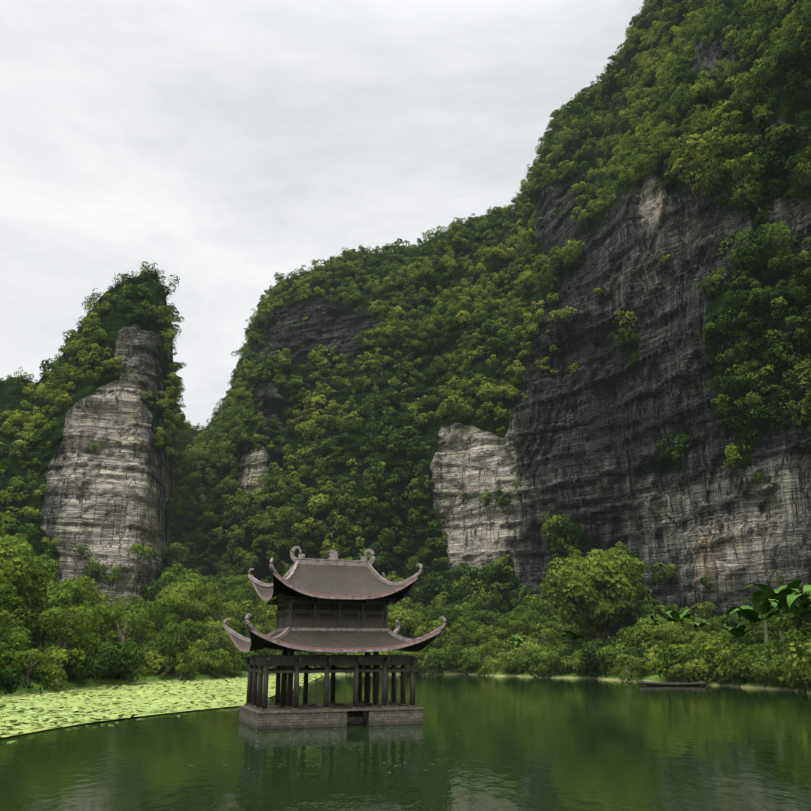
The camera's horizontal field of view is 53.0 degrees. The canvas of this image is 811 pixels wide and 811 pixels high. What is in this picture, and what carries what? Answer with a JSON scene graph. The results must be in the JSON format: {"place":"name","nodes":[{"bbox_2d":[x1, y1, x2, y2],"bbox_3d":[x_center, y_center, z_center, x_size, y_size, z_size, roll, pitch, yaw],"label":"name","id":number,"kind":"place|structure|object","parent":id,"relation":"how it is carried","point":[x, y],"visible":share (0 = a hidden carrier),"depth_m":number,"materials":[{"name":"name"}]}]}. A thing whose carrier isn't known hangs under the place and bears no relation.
{"place":"outdoors","nodes":[
{"label":"outdoors","id":0,"kind":"place"},
{"bbox_2d":[0,0,644,429],"label":"sky","id":1,"kind":"structure","parent":0,"point":[226,146],"materials":[{"name":"white"}]},
{"bbox_2d":[0,674,810,810],"bbox_3d":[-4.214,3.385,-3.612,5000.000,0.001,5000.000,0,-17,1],"label":"water","id":2,"kind":"structure","parent":0,"point":[502,743],"depth_m":34.03,"materials":[{"name":"green liquid"}]},
{"bbox_2d":[0,673,323,737],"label":"lotus bed","id":3,"kind":"object","parent":2,"relation":"on","point":[138,691],"visible":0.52,"depth_m":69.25,"materials":[{"name":"green plant"}]},
{"bbox_2d":[177,745,437,772],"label":"floating leaves","id":4,"kind":"object","parent":2,"relation":"on","point":[312,766],"visible":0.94,"depth_m":31.34,"materials":[{"name":"yellow"}]},
{"bbox_2d":[223,546,446,729],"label":"pavilion","id":5,"kind":"structure","parent":2,"relation":"in","point":[332,603],"depth_m":48.90,"materials":[{"name":"stone"}]},
{"bbox_2d":[639,680,704,685],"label":"sampan","id":6,"kind":"object","parent":2,"relation":"on","point":[700,683],"visible":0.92,"depth_m":97.91,"materials":[{"name":"brown wood"}]},
{"bbox_2d":[0,633,810,696],"bbox_3d":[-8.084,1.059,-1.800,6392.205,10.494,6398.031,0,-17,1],"label":"ground","id":7,"kind":"structure","parent":0,"point":[20,691],"depth_m":105.77,"materials":[{"name":"green plant"}]},
{"bbox_2d":[0,274,178,629],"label":"rock pinnacle","id":8,"kind":"object","parent":7,"relation":"on","point":[107,502],"visible":0.46,"depth_m":170.45,"materials":[{"name":"grey stone"}]},
{"bbox_2d":[0,528,810,694],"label":"shoreline trees","id":9,"kind":"object","parent":7,"relation":"on","point":[574,583],"visible":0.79,"depth_m":116.79,"materials":[{"name":"green plant"}]},
{"bbox_2d":[469,580,810,682],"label":"banana plants","id":10,"kind":"object","parent":7,"relation":"on","point":[781,597],"visible":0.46,"depth_m":98.69,"materials":[{"name":"green plant"}]},
{"bbox_2d":[172,0,810,644],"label":"cliff","id":11,"kind":"structure","parent":0,"point":[578,446],"depth_m":169.66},
{"bbox_2d":[0,0,810,641],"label":"trees","id":12,"kind":"object","parent":11,"relation":"on","point":[756,38],"depth_m":193.89,"materials":[{"name":"green plant"}]}
]}

